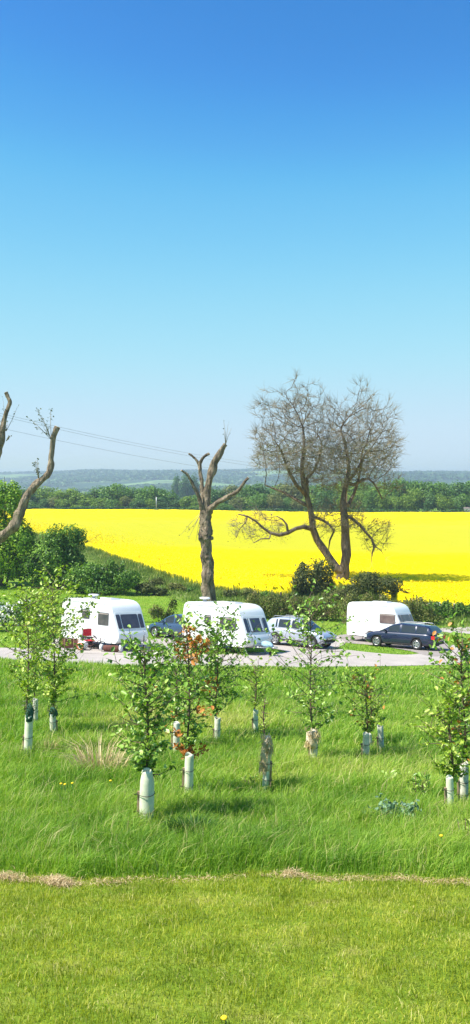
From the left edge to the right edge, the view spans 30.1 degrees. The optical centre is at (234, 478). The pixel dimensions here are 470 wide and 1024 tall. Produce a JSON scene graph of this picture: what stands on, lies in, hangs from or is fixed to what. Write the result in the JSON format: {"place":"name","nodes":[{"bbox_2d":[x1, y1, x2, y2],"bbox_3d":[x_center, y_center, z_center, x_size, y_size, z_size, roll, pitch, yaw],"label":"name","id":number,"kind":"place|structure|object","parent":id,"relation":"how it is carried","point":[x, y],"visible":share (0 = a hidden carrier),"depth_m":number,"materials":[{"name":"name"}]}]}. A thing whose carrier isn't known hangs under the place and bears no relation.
{"place":"outdoors","nodes":[
{"label":"outdoors","id":0,"kind":"place"},
{"bbox_2d":[52,638,189,654],"bbox_3d":[-6.386,9.172,48.043,7.161,0.970,9.217,0,0,-16],"label":"parking pitch","id":1,"kind":"object","parent":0,"point":[96,650],"visible":0.19,"depth_m":45.79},
{"bbox_2d":[59,635,77,648],"bbox_3d":[-8.641,8.593,45.420,1.249,0.740,0.219,0,0,21],"label":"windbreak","id":2,"kind":"object","parent":1,"relation":"on","point":[71,645],"visible":0.42,"depth_m":45.41,"materials":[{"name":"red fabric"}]},
{"bbox_2d":[61,594,147,651],"bbox_3d":[-6.607,7.626,46.574,5.905,2.770,2.186,-2,-7,41],"label":"caravan","id":3,"kind":"object","parent":1,"relation":"on","point":[112,619],"visible":0.69,"depth_m":45.75,"materials":[{"name":"plastic"}]},
{"bbox_2d":[97,611,108,625],"bbox_3d":[-6.850,7.302,45.394,0.900,0.710,0.035,-2,-7,41],"label":"window","id":4,"kind":"structure","parent":3,"relation":"in","point":[103,617],"depth_m":45.35,"materials":[{"name":"glass"}]},
{"bbox_2d":[115,612,144,630],"bbox_3d":[-5.488,7.443,45.618,0.417,0.904,1.860,-2,-7,41],"label":"front window","id":5,"kind":"structure","parent":3,"relation":"in","point":[135,619],"depth_m":45.58,"materials":[{"name":"glass"}]},
{"bbox_2d":[99,642,122,651],"bbox_3d":[-6.301,8.541,44.484,1.160,0.554,0.350,0,0,12],"label":"waste tank","id":6,"kind":"object","parent":1,"relation":"on","point":[108,647],"visible":0.93,"depth_m":44.40,"materials":[{"name":"brown plastic"}]},
{"bbox_2d":[0,470,469,1023],"bbox_3d":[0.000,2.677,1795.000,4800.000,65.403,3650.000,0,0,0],"label":"ground","id":7,"kind":"structure","parent":0,"point":[136,994],"depth_m":6.25,"materials":[{"name":"green plant"}]},
{"bbox_2d":[0,477,37,585],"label":"broadleaf tree","id":8,"kind":"object","parent":7,"relation":"on","point":[21,539],"visible":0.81,"depth_m":82.76,"materials":[{"name":"green plant"}]},
{"bbox_2d":[0,599,48,631],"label":"blossom shrub","id":9,"kind":"object","parent":7,"relation":"on","point":[3,618],"visible":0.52,"depth_m":54.14,"materials":[{"name":"white plant"}]},
{"bbox_2d":[20,697,36,753],"bbox_3d":[-3.893,4.808,16.439,0.292,1.406,0.295,2,-1,0],"label":"tree guard","id":10,"kind":"object","parent":7,"relation":"on","point":[27,736],"visible":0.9,"depth_m":16.38,"materials":[{"name":"plastic"}]},
{"bbox_2d":[0,391,59,543],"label":"pollarded tree","id":11,"kind":"object","parent":7,"relation":"on","point":[13,526],"visible":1,"depth_m":57.45,"materials":[{"name":"brown plant"}]},
{"bbox_2d":[12,598,54,695],"bbox_3d":[-5.111,4.638,22.206,1.180,3.162,1.131,0,0,-22],"label":"sapling","id":12,"kind":"object","parent":7,"relation":"on","point":[31,664],"visible":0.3,"depth_m":22.20,"materials":[{"name":"green plant"}]},
{"bbox_2d":[0,576,73,707],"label":"sapling","id":13,"kind":"object","parent":7,"relation":"on","point":[27,690],"visible":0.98,"depth_m":16.77,"materials":[{"name":"green plant"}]},
{"bbox_2d":[33,486,59,501],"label":"broadleaf tree","id":14,"kind":"object","parent":7,"relation":"on","point":[44,493],"visible":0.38,"depth_m":289.79,"materials":[{"name":"green plant"}]},
{"bbox_2d":[2,555,100,706],"bbox_3d":[-4.237,3.859,20.042,2.311,4.153,2.315,0,0,0],"label":"sapling","id":15,"kind":"object","parent":7,"relation":"on","point":[63,673],"visible":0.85,"depth_m":20.13,"materials":[{"name":"green plant"}]},
{"bbox_2d":[47,703,58,732],"bbox_3d":[-4.112,5.577,19.759,0.279,0.987,0.298,-1,2,0],"label":"tree guard","id":16,"kind":"object","parent":7,"relation":"on","point":[52,712],"visible":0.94,"depth_m":19.70,"materials":[{"name":"plastic"}]},
{"bbox_2d":[45,489,71,501],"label":"broadleaf tree","id":17,"kind":"object","parent":7,"relation":"on","point":[59,494],"visible":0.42,"depth_m":283.00,"materials":[{"name":"green plant"}]},
{"bbox_2d":[20,523,98,588],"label":"laurel bush","id":18,"kind":"object","parent":7,"relation":"on","point":[62,548],"visible":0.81,"depth_m":82.11,"materials":[{"name":"green plant"}]},
{"bbox_2d":[53,499,72,508],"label":"broadleaf tree","id":19,"kind":"object","parent":7,"relation":"on","point":[66,503],"visible":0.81,"depth_m":276.91,"materials":[{"name":"green plant"}]},
{"bbox_2d":[66,492,98,505],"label":"broadleaf tree","id":20,"kind":"object","parent":7,"relation":"on","point":[82,500],"visible":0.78,"depth_m":282.13,"materials":[{"name":"green plant"}]},
{"bbox_2d":[40,730,134,772],"bbox_3d":[-2.337,4.643,14.619,2.351,0.812,2.426,0,0,0],"label":"dead grass tuft","id":21,"kind":"object","parent":7,"relation":"on","point":[98,755],"visible":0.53,"depth_m":14.68,"materials":[{"name":"plant"}]},
{"bbox_2d":[62,543,142,595],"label":"shrub","id":22,"kind":"object","parent":7,"relation":"on","point":[109,578],"visible":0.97,"depth_m":79.21,"materials":[{"name":"green plant"}]},
{"bbox_2d":[93,483,132,503],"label":"broadleaf tree","id":23,"kind":"object","parent":7,"relation":"on","point":[116,492],"visible":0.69,"depth_m":282.80,"materials":[{"name":"green plant"}]},
{"bbox_2d":[129,497,147,508],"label":"broadleaf tree","id":24,"kind":"object","parent":7,"relation":"on","point":[138,503],"visible":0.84,"depth_m":273.28,"materials":[{"name":"green plant"}]},
{"bbox_2d":[134,767,154,822],"bbox_3d":[-1.087,3.994,10.650,0.234,0.900,0.215,0,0,24],"label":"tree guard","id":25,"kind":"object","parent":7,"relation":"on","point":[145,796],"visible":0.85,"depth_m":10.58,"materials":[{"name":"plastic"}]},
{"bbox_2d":[103,624,189,778],"bbox_3d":[-1.100,3.052,10.854,1.062,2.449,1.134,0,0,-45],"label":"sapling","id":26,"kind":"object","parent":7,"relation":"on","point":[144,760],"visible":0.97,"depth_m":10.77,"materials":[{"name":"green plant"}]},
{"bbox_2d":[135,582,167,595],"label":"shrub","id":27,"kind":"object","parent":7,"relation":"on","point":[146,588],"visible":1,"depth_m":79.67,"materials":[{"name":"green plant"}]},
{"bbox_2d":[133,485,171,509],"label":"broadleaf tree","id":28,"kind":"object","parent":7,"relation":"on","point":[152,492],"visible":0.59,"depth_m":282.65,"materials":[{"name":"green plant"}]},
{"bbox_2d":[153,496,167,508],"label":"broadleaf tree","id":29,"kind":"object","parent":7,"relation":"on","point":[161,503],"visible":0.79,"depth_m":279.02,"materials":[{"name":"green plant"}]},
{"bbox_2d":[147,597,176,621],"bbox_3d":[-5.179,9.363,60.815,2.332,2.180,1.431,0,0,0],"label":"scrub","id":30,"kind":"object","parent":7,"relation":"on","point":[158,612],"visible":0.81,"depth_m":60.85,"materials":[{"name":"green plant"}]},
{"bbox_2d":[142,623,201,725],"bbox_3d":[-1.223,4.223,17.683,1.134,2.657,1.129,0,0,19],"label":"sapling","id":31,"kind":"object","parent":7,"relation":"on","point":[180,679],"visible":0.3,"depth_m":17.65,"materials":[{"name":"green plant"}]},
{"bbox_2d":[171,721,179,751],"bbox_3d":[-1.189,5.253,17.303,0.212,0.858,0.165,1,-1,0],"label":"tree guard","id":32,"kind":"object","parent":7,"relation":"on","point":[174,738],"visible":0.49,"depth_m":17.26,"materials":[{"name":"plastic"}]},
{"bbox_2d":[170,473,180,500],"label":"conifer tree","id":33,"kind":"object","parent":7,"relation":"on","point":[176,484],"visible":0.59,"depth_m":646.72,"materials":[{"name":"green plant"}]},
{"bbox_2d":[166,580,187,590],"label":"scrub","id":34,"kind":"object","parent":7,"relation":"on","point":[175,586],"visible":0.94,"depth_m":83.23,"materials":[{"name":"green plant"}]},
{"bbox_2d":[178,470,191,498],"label":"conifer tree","id":35,"kind":"object","parent":7,"relation":"on","point":[185,487],"visible":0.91,"depth_m":619.14,"materials":[{"name":"green plant"}]},
{"bbox_2d":[146,605,224,758],"bbox_3d":[-0.693,3.216,12.545,1.028,2.791,1.294,0,0,-25],"label":"sapling","id":36,"kind":"object","parent":7,"relation":"on","point":[186,717],"visible":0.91,"depth_m":12.54,"materials":[{"name":"green plant"}]},
{"bbox_2d":[180,752,194,795],"bbox_3d":[-0.682,4.332,12.381,0.207,0.877,0.160,2,0,0],"label":"tree guard","id":37,"kind":"object","parent":7,"relation":"on","point":[188,769],"visible":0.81,"depth_m":12.33,"materials":[{"name":"plastic"}]},
{"bbox_2d":[178,495,198,508],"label":"broadleaf tree","id":38,"kind":"object","parent":7,"relation":"on","point":[186,502],"visible":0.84,"depth_m":287.32,"materials":[{"name":"green plant"}]},
{"bbox_2d":[157,810,228,837],"bbox_3d":[-0.478,3.993,9.946,1.024,0.366,0.965,0,0,40],"label":"dark grass clump","id":39,"kind":"object","parent":7,"relation":"on","point":[190,820],"visible":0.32,"depth_m":10.05,"materials":[{"name":"green plant"}]},
{"bbox_2d":[163,601,263,716],"bbox_3d":[-0.522,4.252,19.215,2.374,3.123,1.831,0,0,18],"label":"sapling","id":40,"kind":"object","parent":7,"relation":"on","point":[212,700],"visible":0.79,"depth_m":19.13,"materials":[{"name":"green plant"}]},
{"bbox_2d":[179,426,248,600],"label":"pollarded tree","id":41,"kind":"object","parent":7,"relation":"on","point":[205,533],"visible":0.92,"depth_m":66.69,"materials":[{"name":"brown plant"}]},
{"bbox_2d":[213,716,220,740],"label":"tree guard","id":42,"kind":"object","parent":7,"relation":"on","point":[217,721],"visible":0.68,"depth_m":18.69,"materials":[{"name":"plastic"}]},
{"bbox_2d":[210,487,231,505],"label":"broadleaf tree","id":43,"kind":"object","parent":7,"relation":"on","point":[216,494],"visible":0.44,"depth_m":287.19,"materials":[{"name":"green plant"}]},
{"bbox_2d":[222,484,244,503],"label":"broadleaf tree","id":44,"kind":"object","parent":7,"relation":"on","point":[229,489],"visible":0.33,"depth_m":293.49,"materials":[{"name":"green plant"}]},
{"bbox_2d":[0,865,468,891],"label":"dead cuttings","id":45,"kind":"object","parent":7,"relation":"on","point":[54,879],"visible":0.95,"depth_m":8.16,"materials":[{"name":"plant"}]},
{"bbox_2d":[0,654,469,879],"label":"long grass","id":46,"kind":"structure","parent":7,"relation":"on","point":[340,785],"depth_m":12.44,"materials":[{"name":"green plant"}]},
{"bbox_2d":[0,467,469,494],"bbox_3d":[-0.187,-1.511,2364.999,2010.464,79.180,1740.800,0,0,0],"label":"woodland","id":47,"kind":"object","parent":7,"relation":"on","point":[98,475],"visible":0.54,"depth_m":2217.59,"materials":[{"name":"green plant"}]},
{"bbox_2d":[0,583,469,667],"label":"meadow grass","id":48,"kind":"structure","parent":7,"relation":"on","point":[259,649],"depth_m":65.13,"materials":[{"name":"green plant"}]},
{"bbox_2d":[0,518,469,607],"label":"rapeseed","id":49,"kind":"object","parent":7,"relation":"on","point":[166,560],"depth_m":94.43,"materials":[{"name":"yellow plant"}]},
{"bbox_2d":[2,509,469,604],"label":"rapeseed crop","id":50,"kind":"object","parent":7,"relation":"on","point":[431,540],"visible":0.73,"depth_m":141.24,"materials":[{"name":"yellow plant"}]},
{"bbox_2d":[229,497,244,508],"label":"broadleaf tree","id":51,"kind":"object","parent":7,"relation":"on","point":[235,502],"visible":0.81,"depth_m":278.09,"materials":[{"name":"green plant"}]},
{"bbox_2d":[233,484,258,500],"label":"broadleaf tree","id":52,"kind":"object","parent":7,"relation":"on","point":[246,489],"visible":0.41,"depth_m":290.06,"materials":[{"name":"green plant"}]},
{"bbox_2d":[27,506,469,511],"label":"field hedge","id":53,"kind":"object","parent":7,"relation":"on","point":[260,509],"visible":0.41,"depth_m":270.78,"materials":[{"name":"green plant"}]},
{"bbox_2d":[30,533,469,634],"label":"hedge","id":54,"kind":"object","parent":7,"relation":"on","point":[147,573],"depth_m":83.67,"materials":[{"name":"green plant"}]},
{"bbox_2d":[250,709,258,732],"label":"tree guard","id":55,"kind":"object","parent":7,"relation":"on","point":[254,719],"visible":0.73,"depth_m":20.07,"materials":[{"name":"plastic"}]},
{"bbox_2d":[234,656,280,708],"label":"sapling","id":56,"kind":"object","parent":7,"relation":"on","point":[251,684],"visible":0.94,"depth_m":20.55,"materials":[{"name":"green plant"}]},
{"bbox_2d":[249,492,268,510],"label":"broadleaf tree","id":57,"kind":"object","parent":7,"relation":"on","point":[260,499],"visible":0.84,"depth_m":274.17,"materials":[{"name":"green plant"}]},
{"bbox_2d":[247,481,270,510],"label":"broadleaf tree","id":58,"kind":"object","parent":7,"relation":"on","point":[259,487],"visible":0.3,"depth_m":289.80,"materials":[{"name":"green plant"}]},
{"bbox_2d":[257,698,270,737],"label":"sapling","id":59,"kind":"object","parent":7,"relation":"on","point":[263,717],"visible":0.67,"depth_m":13.18,"materials":[{"name":"green plant"}]},
{"bbox_2d":[258,732,273,789],"bbox_3d":[0.444,4.307,12.947,0.307,1.138,0.343,3,-1,0],"label":"tree guard","id":60,"kind":"object","parent":7,"relation":"on","point":[265,762],"visible":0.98,"depth_m":12.90,"materials":[{"name":"plastic"}]},
{"bbox_2d":[266,493,283,510],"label":"broadleaf tree","id":61,"kind":"object","parent":7,"relation":"on","point":[272,501],"visible":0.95,"depth_m":273.86,"materials":[{"name":"green plant"}]},
{"bbox_2d":[275,481,299,511],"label":"broadleaf tree","id":62,"kind":"object","parent":7,"relation":"on","point":[279,487],"visible":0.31,"depth_m":285.08,"materials":[{"name":"green plant"}]},
{"bbox_2d":[282,485,317,509],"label":"broadleaf tree","id":63,"kind":"object","parent":7,"relation":"on","point":[296,491],"visible":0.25,"depth_m":283.58,"materials":[{"name":"green plant"}]},
{"bbox_2d":[252,578,369,731],"bbox_3d":[1.522,3.582,16.324,1.960,3.476,2.084,0,0,17],"label":"sapling","id":64,"kind":"object","parent":7,"relation":"on","point":[308,667],"visible":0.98,"depth_m":16.26,"materials":[{"name":"green plant"}]},
{"bbox_2d":[289,555,336,595],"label":"olive bush","id":65,"kind":"object","parent":7,"relation":"on","point":[304,574],"visible":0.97,"depth_m":81.60,"materials":[{"name":"green plant"}]},
{"bbox_2d":[304,727,322,759],"bbox_3d":[1.422,4.982,15.979,0.410,0.943,0.406,0,0,-36],"label":"tree guard","id":66,"kind":"object","parent":7,"relation":"on","point":[312,739],"visible":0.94,"depth_m":15.89,"materials":[{"name":"plastic"}]},
{"bbox_2d":[226,368,408,579],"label":"bare tree","id":67,"kind":"object","parent":7,"relation":"on","point":[342,568],"visible":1,"depth_m":88.79,"materials":[{"name":"brown plant"}]},
{"bbox_2d":[301,483,333,509],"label":"broadleaf tree","id":68,"kind":"object","parent":7,"relation":"on","point":[321,491],"visible":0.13,"depth_m":284.17,"materials":[{"name":"green plant"}]},
{"bbox_2d":[313,490,329,509],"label":"broadleaf tree","id":69,"kind":"object","parent":7,"relation":"on","point":[319,497],"visible":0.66,"depth_m":274.20,"materials":[{"name":"green plant"}]},
{"bbox_2d":[244,589,443,623],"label":"hedge","id":70,"kind":"object","parent":7,"relation":"on","point":[423,615],"visible":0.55,"depth_m":67.29,"materials":[{"name":"green plant"}]},
{"bbox_2d":[329,481,366,509],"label":"broadleaf tree","id":71,"kind":"object","parent":7,"relation":"on","point":[350,490],"visible":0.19,"depth_m":286.14,"materials":[{"name":"green plant"}]},
{"bbox_2d":[350,490,364,509],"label":"broadleaf tree","id":72,"kind":"object","parent":7,"relation":"on","point":[360,495],"visible":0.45,"depth_m":279.24,"materials":[{"name":"green plant"}]},
{"bbox_2d":[360,732,369,758],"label":"tree guard","id":73,"kind":"object","parent":7,"relation":"on","point":[366,743],"visible":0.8,"depth_m":16.49,"materials":[{"name":"plastic"}]},
{"bbox_2d":[322,568,409,600],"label":"scrub","id":74,"kind":"object","parent":7,"relation":"on","point":[370,582],"visible":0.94,"depth_m":79.67,"materials":[{"name":"green plant"}]},
{"bbox_2d":[339,654,394,732],"bbox_3d":[2.549,4.431,16.882,1.011,2.015,1.030,0,0,30],"label":"sapling","id":75,"kind":"object","parent":7,"relation":"on","point":[367,718],"visible":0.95,"depth_m":16.89,"materials":[{"name":"green plant"}]},
{"bbox_2d":[358,489,377,511],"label":"broadleaf tree","id":76,"kind":"object","parent":7,"relation":"on","point":[368,499],"visible":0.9,"depth_m":275.21,"materials":[{"name":"green plant"}]},
{"bbox_2d":[355,676,388,732],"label":"sapling","id":77,"kind":"object","parent":7,"relation":"on","point":[373,686],"visible":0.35,"depth_m":18.52,"materials":[{"name":"green plant"}]},
{"bbox_2d":[375,725,384,750],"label":"tree guard","id":78,"kind":"object","parent":7,"relation":"on","point":[380,737],"visible":0.67,"depth_m":17.46,"materials":[{"name":"plastic"}]},
{"bbox_2d":[373,490,393,510],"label":"broadleaf tree","id":79,"kind":"object","parent":7,"relation":"on","point":[386,501],"visible":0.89,"depth_m":273.44,"materials":[{"name":"green plant"}]},
{"bbox_2d":[362,793,421,817],"bbox_3d":[1.945,4.143,10.921,0.719,0.372,0.634,0,0,31],"label":"thistle","id":80,"kind":"object","parent":7,"relation":"on","point":[391,805],"visible":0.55,"depth_m":10.81,"materials":[{"name":"green plant"}]},
{"bbox_2d":[387,496,402,510],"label":"broadleaf tree","id":81,"kind":"object","parent":7,"relation":"on","point":[396,504],"visible":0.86,"depth_m":273.75,"materials":[{"name":"green plant"}]},
{"bbox_2d":[385,477,415,510],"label":"broadleaf tree","id":82,"kind":"object","parent":7,"relation":"on","point":[395,492],"visible":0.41,"depth_m":282.95,"materials":[{"name":"green plant"}]},
{"bbox_2d":[399,493,412,511],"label":"broadleaf tree","id":83,"kind":"object","parent":7,"relation":"on","point":[405,501],"visible":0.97,"depth_m":273.61,"materials":[{"name":"green plant"}]},
{"bbox_2d":[401,480,428,508],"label":"broadleaf tree","id":84,"kind":"object","parent":7,"relation":"on","point":[415,486],"visible":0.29,"depth_m":282.71,"materials":[{"name":"green plant"}]},
{"bbox_2d":[406,488,426,510],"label":"broadleaf tree","id":85,"kind":"object","parent":7,"relation":"on","point":[417,502],"visible":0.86,"depth_m":276.42,"materials":[{"name":"green plant"}]},
{"bbox_2d":[407,771,430,795],"bbox_3d":[2.622,4.376,12.407,0.366,0.481,0.389,0,0,41],"label":"dock plant","id":86,"kind":"object","parent":7,"relation":"on","point":[422,786],"visible":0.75,"depth_m":12.40,"materials":[{"name":"green plant"}]},
{"bbox_2d":[410,481,445,510],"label":"broadleaf tree","id":87,"kind":"object","parent":7,"relation":"on","point":[432,489],"visible":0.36,"depth_m":281.49,"materials":[{"name":"green plant"}]},
{"bbox_2d":[421,492,436,510],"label":"broadleaf tree","id":88,"kind":"object","parent":7,"relation":"on","point":[429,503],"visible":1,"depth_m":274.60,"materials":[{"name":"green plant"}]},
{"bbox_2d":[407,673,469,782],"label":"sapling","id":89,"kind":"object","parent":7,"relation":"on","point":[454,769],"visible":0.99,"depth_m":11.47,"materials":[{"name":"green leaf"},{"name":"bark"}]},
{"bbox_2d":[434,493,447,511],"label":"broadleaf tree","id":90,"kind":"object","parent":7,"relation":"on","point":[441,502],"visible":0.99,"depth_m":274.77,"materials":[{"name":"green plant"}]},
{"bbox_2d":[416,598,469,618],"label":"hedge","id":91,"kind":"object","parent":7,"relation":"on","point":[444,606],"visible":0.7,"depth_m":70.35,"materials":[{"name":"green plant"}]},
{"bbox_2d":[420,612,469,761],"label":"sapling","id":92,"kind":"object","parent":7,"relation":"on","point":[464,645],"visible":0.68,"depth_m":12.29,"materials":[{"name":"green plant"}]},
{"bbox_2d":[434,481,456,508],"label":"broadleaf tree","id":93,"kind":"object","parent":7,"relation":"on","point":[449,491],"visible":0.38,"depth_m":283.21,"materials":[{"name":"green plant"}]},
{"bbox_2d":[442,775,454,804],"bbox_3d":[2.767,4.214,11.320,0.179,0.720,0.133,-2,1,0],"label":"tree guard","id":94,"kind":"object","parent":7,"relation":"on","point":[449,789],"visible":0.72,"depth_m":11.28,"materials":[{"name":"plastic"}]},
{"bbox_2d":[448,480,469,499],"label":"broadleaf tree","id":95,"kind":"object","parent":7,"relation":"on","point":[461,489],"visible":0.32,"depth_m":287.12,"materials":[{"name":"green plant"}]},
{"bbox_2d":[450,493,469,511],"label":"broadleaf tree","id":96,"kind":"object","parent":7,"relation":"on","point":[459,501],"visible":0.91,"depth_m":276.43,"materials":[{"name":"green plant"}]},
{"bbox_2d":[456,761,468,799],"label":"tree guard","id":97,"kind":"object","parent":7,"relation":"on","point":[462,785],"visible":0.59,"depth_m":12.02,"materials":[{"name":"plastic"}]},
{"bbox_2d":[0,645,469,666],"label":"road","id":98,"kind":"structure","parent":0,"point":[370,659],"depth_m":43.99,"materials":[{"name":"grey asphalt"}]},
{"bbox_2d":[0,0,469,473],"label":"sky","id":99,"kind":"structure","parent":0,"point":[203,203],"materials":[{"name":"blue"}]},
{"bbox_2d":[160,635,344,658],"bbox_3d":[1.335,9.953,52.215,11.914,1.504,15.173,0,0,0],"label":"parking pitch","id":100,"kind":"object","parent":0,"point":[288,648],"visible":0.22,"depth_m":49.75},
{"bbox_2d":[147,614,182,636],"bbox_3d":[-3.339,9.055,53.573,4.180,1.499,2.045,-2,-7,35],"label":"parked car","id":101,"kind":"object","parent":100,"relation":"on","point":[172,622],"visible":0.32,"depth_m":53.16,"materials":[{"name":"blue paint"}]},
{"bbox_2d":[182,597,277,655],"bbox_3d":[-0.021,7.925,47.174,5.905,2.770,2.186,-2,-7,41],"label":"caravan","id":102,"kind":"object","parent":100,"relation":"on","point":[251,611],"visible":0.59,"depth_m":46.44,"materials":[{"name":"plastic"}]},
{"bbox_2d":[242,615,268,633],"bbox_3d":[1.099,7.745,46.220,0.417,0.904,1.860,-2,-7,41],"label":"front window","id":103,"kind":"structure","parent":102,"relation":"in","point":[260,621],"depth_m":46.13,"materials":[{"name":"glass"}]},
{"bbox_2d":[267,615,336,647],"bbox_3d":[3.816,8.988,51.389,4.170,1.715,2.091,-2,-7,37],"label":"parked car","id":104,"kind":"object","parent":100,"relation":"on","point":[278,622],"visible":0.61,"depth_m":50.96,"materials":[{"name":"silver metal"}]},
{"bbox_2d":[338,634,447,655],"bbox_3d":[10.315,10.392,54.893,7.552,1.194,13.441,0,0,0],"label":"parking pitch","id":105,"kind":"object","parent":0,"point":[423,650],"visible":0.36,"depth_m":53.70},
{"bbox_2d":[347,601,413,639],"bbox_3d":[9.923,9.232,56.062,5.255,2.620,2.262,-2,-7,38],"label":"caravan","id":106,"kind":"object","parent":105,"relation":"on","point":[379,615],"visible":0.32,"depth_m":55.84,"materials":[{"name":"white plastic"}]},
{"bbox_2d":[379,613,395,623],"bbox_3d":[9.598,8.833,55.034,1.140,0.650,0.035,-2,-7,38],"label":"window","id":107,"kind":"structure","parent":106,"relation":"in","point":[384,618],"depth_m":55.04,"materials":[{"name":"glass"}]},
{"bbox_2d":[397,612,413,622],"bbox_3d":[10.860,8.989,55.404,0.417,0.904,1.860,-2,-7,38],"label":"front window","id":108,"kind":"structure","parent":106,"relation":"in","point":[407,616],"depth_m":55.46,"materials":[{"name":"glass"}]},
{"bbox_2d":[364,621,444,649],"bbox_3d":[10.204,9.438,52.778,4.630,1.552,2.091,-3,-7,36],"label":"parked car","id":109,"kind":"object","parent":105,"relation":"on","point":[417,635],"visible":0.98,"depth_m":51.88,"materials":[{"name":"blue paint"}]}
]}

